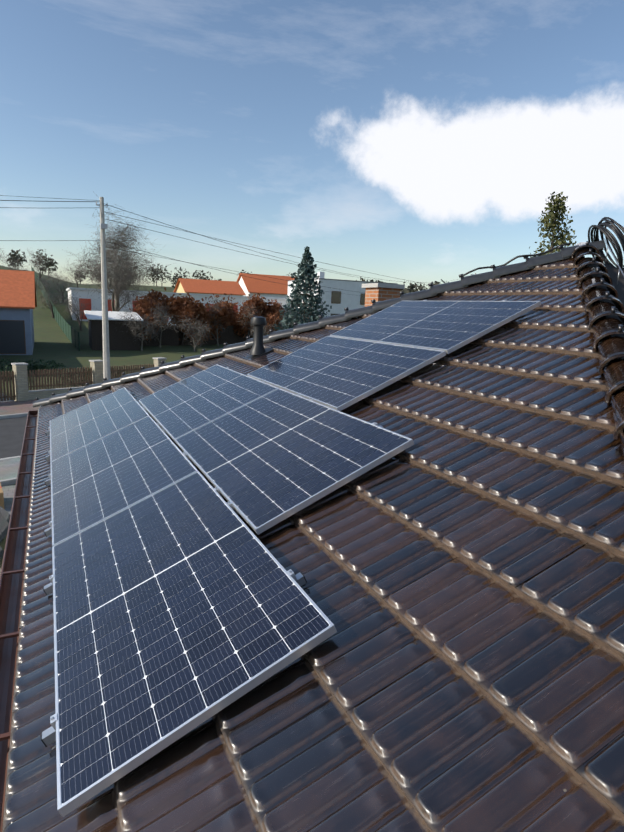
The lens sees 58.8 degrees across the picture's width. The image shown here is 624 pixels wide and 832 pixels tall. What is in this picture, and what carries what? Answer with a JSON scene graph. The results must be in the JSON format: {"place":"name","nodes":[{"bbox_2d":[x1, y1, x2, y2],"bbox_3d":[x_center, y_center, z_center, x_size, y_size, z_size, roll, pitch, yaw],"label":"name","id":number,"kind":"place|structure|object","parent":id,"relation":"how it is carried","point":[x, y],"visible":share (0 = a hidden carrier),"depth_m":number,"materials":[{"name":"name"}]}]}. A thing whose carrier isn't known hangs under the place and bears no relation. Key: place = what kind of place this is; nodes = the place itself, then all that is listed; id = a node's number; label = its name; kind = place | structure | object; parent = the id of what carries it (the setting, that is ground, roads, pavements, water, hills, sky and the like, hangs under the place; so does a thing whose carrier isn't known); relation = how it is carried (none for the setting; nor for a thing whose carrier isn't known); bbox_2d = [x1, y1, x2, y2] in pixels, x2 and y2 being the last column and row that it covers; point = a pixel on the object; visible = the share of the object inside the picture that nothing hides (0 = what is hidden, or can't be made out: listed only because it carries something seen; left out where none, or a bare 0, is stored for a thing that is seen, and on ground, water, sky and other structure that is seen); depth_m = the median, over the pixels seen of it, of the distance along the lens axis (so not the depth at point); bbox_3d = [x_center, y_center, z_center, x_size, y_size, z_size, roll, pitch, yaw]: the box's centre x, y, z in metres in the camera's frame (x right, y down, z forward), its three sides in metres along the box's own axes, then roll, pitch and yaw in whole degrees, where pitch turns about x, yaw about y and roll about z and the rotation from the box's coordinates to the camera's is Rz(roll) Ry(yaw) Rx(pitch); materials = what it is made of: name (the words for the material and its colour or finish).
{"place":"outdoors","nodes":[
{"label":"outdoors","id":0,"kind":"place"},
{"bbox_2d":[0,506,9,572],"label":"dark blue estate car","id":1,"kind":"object","parent":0,"point":[4,518],"visible":0.04,"depth_m":7.68,"materials":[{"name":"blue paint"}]},
{"bbox_2d":[2,485,14,514],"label":"yard paving","id":2,"kind":"structure","parent":0,"point":[8,492],"depth_m":12.64,"materials":[{"name":"grey concrete"}]},
{"bbox_2d":[0,483,3,508],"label":"taped cardboard box","id":3,"kind":"object","parent":2,"relation":"on","point":[1,499],"visible":1,"depth_m":11.81,"materials":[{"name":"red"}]},
{"bbox_2d":[0,399,37,485],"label":"cross street pavements","id":4,"kind":"structure","parent":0,"point":[13,417],"depth_m":18.31,"materials":[{"name":"concrete"}]},
{"bbox_2d":[11,357,166,400],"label":"fence pillars","id":5,"kind":"structure","parent":4,"relation":"on","point":[22,393],"depth_m":24.48,"materials":[{"name":"grey concrete"}]},
{"bbox_2d":[0,364,153,400],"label":"picket fence","id":6,"kind":"object","parent":5,"relation":"on","point":[128,370],"visible":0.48,"depth_m":25.08,"materials":[{"name":"brown wood"}]},
{"bbox_2d":[96,197,475,380],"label":"utility poles","id":7,"kind":"object","parent":4,"relation":"on","point":[105,335],"visible":0.67,"depth_m":25.37,"materials":[{"name":"concrete"}]},
{"bbox_2d":[0,195,457,295],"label":"overhead wires","id":8,"kind":"object","parent":7,"relation":"attached to","point":[184,238],"visible":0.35,"depth_m":27.96,"materials":[{"name":"black"}]},
{"bbox_2d":[0,265,229,390],"bbox_3d":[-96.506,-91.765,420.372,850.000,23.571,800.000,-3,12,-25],"label":"grass lawn","id":9,"kind":"structure","parent":0,"point":[53,342],"depth_m":47.90,"materials":[{"name":"green plant"}]},
{"bbox_2d":[31,267,79,350],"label":"green fence","id":10,"kind":"object","parent":9,"relation":"on","point":[70,333],"visible":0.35,"depth_m":54.02,"materials":[{"name":"green metal"}]},
{"bbox_2d":[1,259,110,330],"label":"tree branches","id":11,"kind":"object","parent":9,"relation":"on","point":[51,309],"visible":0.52,"depth_m":64.00,"materials":[{"name":"plant"}]},
{"bbox_2d":[0,248,112,321],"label":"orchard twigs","id":12,"kind":"object","parent":9,"relation":"on","point":[49,294],"visible":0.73,"depth_m":68.67,"materials":[{"name":"plant"}]},
{"bbox_2d":[17,258,156,287],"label":"distant tree trunks","id":13,"kind":"object","parent":9,"relation":"on","point":[80,279],"visible":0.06,"depth_m":290.36,"materials":[{"name":"brown plant"}]},
{"bbox_2d":[6,249,448,296],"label":"trees","id":14,"kind":"object","parent":13,"relation":"attached to","point":[49,262],"visible":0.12,"depth_m":318.26,"materials":[{"name":"green plant"}]},
{"bbox_2d":[67,204,170,311],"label":"bare tree","id":15,"kind":"object","parent":9,"relation":"on","point":[113,261],"depth_m":51.58,"materials":[{"name":"plant"}]},
{"bbox_2d":[115,297,286,350],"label":"bushes","id":16,"kind":"object","parent":9,"relation":"on","point":[168,322],"visible":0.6,"depth_m":48.76,"materials":[{"name":"brown plant"}]},
{"bbox_2d":[129,287,284,345],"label":"beech hedge","id":17,"kind":"object","parent":9,"relation":"on","point":[186,307],"depth_m":53.08,"materials":[{"name":"brown plant"}]},
{"bbox_2d":[126,307,289,351],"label":"trunks","id":18,"kind":"object","parent":9,"relation":"on","point":[184,329],"visible":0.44,"depth_m":49.28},
{"bbox_2d":[173,278,245,295],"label":"cream house","id":19,"kind":"structure","parent":9,"relation":"on","point":[201,286],"depth_m":98.00,"materials":[{"name":"orange paint"}]},
{"bbox_2d":[236,273,294,297],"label":"house","id":20,"kind":"structure","parent":9,"relation":"on","point":[252,286],"depth_m":107.26,"materials":[{"name":"white paint"}]},
{"bbox_2d":[267,246,332,334],"bbox_3d":[-0.536,-6.521,35.547,6.068,8.352,6.030,-3,12,-25],"label":"blue spruce","id":21,"kind":"object","parent":9,"relation":"on","point":[309,271],"depth_m":34.56,"materials":[{"name":"plant"}]},
{"bbox_2d":[0,0,623,290],"label":"sky","id":22,"kind":"structure","parent":0,"point":[428,141],"materials":[{"name":"blue"}]},
{"label":"ground","id":23,"kind":"structure","parent":0,"visible":0},
{"bbox_2d":[0,269,36,354],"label":"blue house","id":24,"kind":"structure","parent":23,"relation":"on","point":[18,302],"depth_m":40.20,"materials":[{"name":"grey paint"}]},
{"bbox_2d":[0,358,132,386],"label":"juniper","id":25,"kind":"object","parent":23,"relation":"on","point":[35,365],"depth_m":32.45,"materials":[{"name":"green plant"}]},
{"bbox_2d":[66,287,293,324],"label":"building","id":26,"kind":"structure","parent":23,"relation":"on","point":[94,305],"depth_m":67.25,"materials":[{"name":"paint"}]},
{"bbox_2d":[84,310,282,350],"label":"shed","id":27,"kind":"structure","parent":23,"relation":"on","point":[124,340],"depth_m":47.07,"materials":[{"name":"brown wood"}]},
{"bbox_2d":[287,278,397,320],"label":"house","id":28,"kind":"structure","parent":23,"relation":"on","point":[338,301],"depth_m":70.45,"materials":[{"name":"white paint"}]},
{"bbox_2d":[317,272,324,277],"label":"chimney","id":29,"kind":"object","parent":28,"relation":"on","point":[321,274],"visible":0.5,"depth_m":73.04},
{"bbox_2d":[529,191,576,267],"bbox_3d":[11.932,-6.016,29.011,3.642,10.808,3.658,-3,12,-25],"label":"tall conifer","id":30,"kind":"object","parent":23,"relation":"on","point":[560,206],"depth_m":28.07,"materials":[{"name":"green plant"}]},
{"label":"house walls","id":31,"kind":"object","parent":23,"relation":"on","visible":0},
{"bbox_2d":[50,263,623,831],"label":"roof faces","id":32,"kind":"object","parent":31,"relation":"on","point":[616,281],"depth_m":4.72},
{"bbox_2d":[0,410,37,831],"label":"gutter fascia","id":33,"kind":"structure","parent":32,"relation":"attached to","point":[12,576],"depth_m":3.65,"materials":[{"name":"brown metal"}]},
{"bbox_2d":[245,316,273,359],"bbox_3d":[-0.703,-0.984,6.945,0.415,0.498,0.240,-28,21,-18],"label":"roof vent","id":34,"kind":"object","parent":32,"relation":"on","point":[258,349],"visible":0.98,"depth_m":6.91,"materials":[{"name":"black plastic"}]},
{"bbox_2d":[41,299,506,748],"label":"mounting clamps","id":35,"kind":"object","parent":32,"relation":"on","point":[48,736],"visible":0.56,"depth_m":3.17,"materials":[{"name":"silver metal"}]},
{"bbox_2d":[50,301,540,816],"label":"solar panels","id":36,"kind":"object","parent":32,"relation":"on","point":[184,603],"visible":1,"depth_m":3.21,"materials":[{"name":"blue glass"}]},
{"bbox_2d":[2,255,623,831],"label":"roof tiles","id":37,"kind":"object","parent":32,"relation":"on","point":[526,735],"visible":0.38,"depth_m":2.01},
{"bbox_2d":[33,240,605,407],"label":"hip caps","id":38,"kind":"object","parent":32,"relation":"attached to","point":[497,272],"visible":0.94,"depth_m":7.09,"materials":[{"name":"tile"}]},
{"bbox_2d":[462,217,623,283],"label":"cable","id":39,"kind":"object","parent":32,"relation":"on","point":[608,234],"visible":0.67,"depth_m":5.98,"materials":[{"name":"black plastic"}]},
{"bbox_2d":[571,241,623,460],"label":"ridge tiles","id":40,"kind":"object","parent":32,"relation":"attached to","point":[610,348],"visible":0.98,"depth_m":3.81,"materials":[{"name":"ceramic"}]},
{"bbox_2d":[362,283,404,316],"bbox_3d":[1.369,-1.423,11.283,0.620,2.454,0.620,-3,12,-25],"label":"brick chimney","id":41,"kind":"object","parent":31,"relation":"on","point":[377,292],"visible":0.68,"depth_m":10.87,"materials":[{"name":"brick"}]}
]}

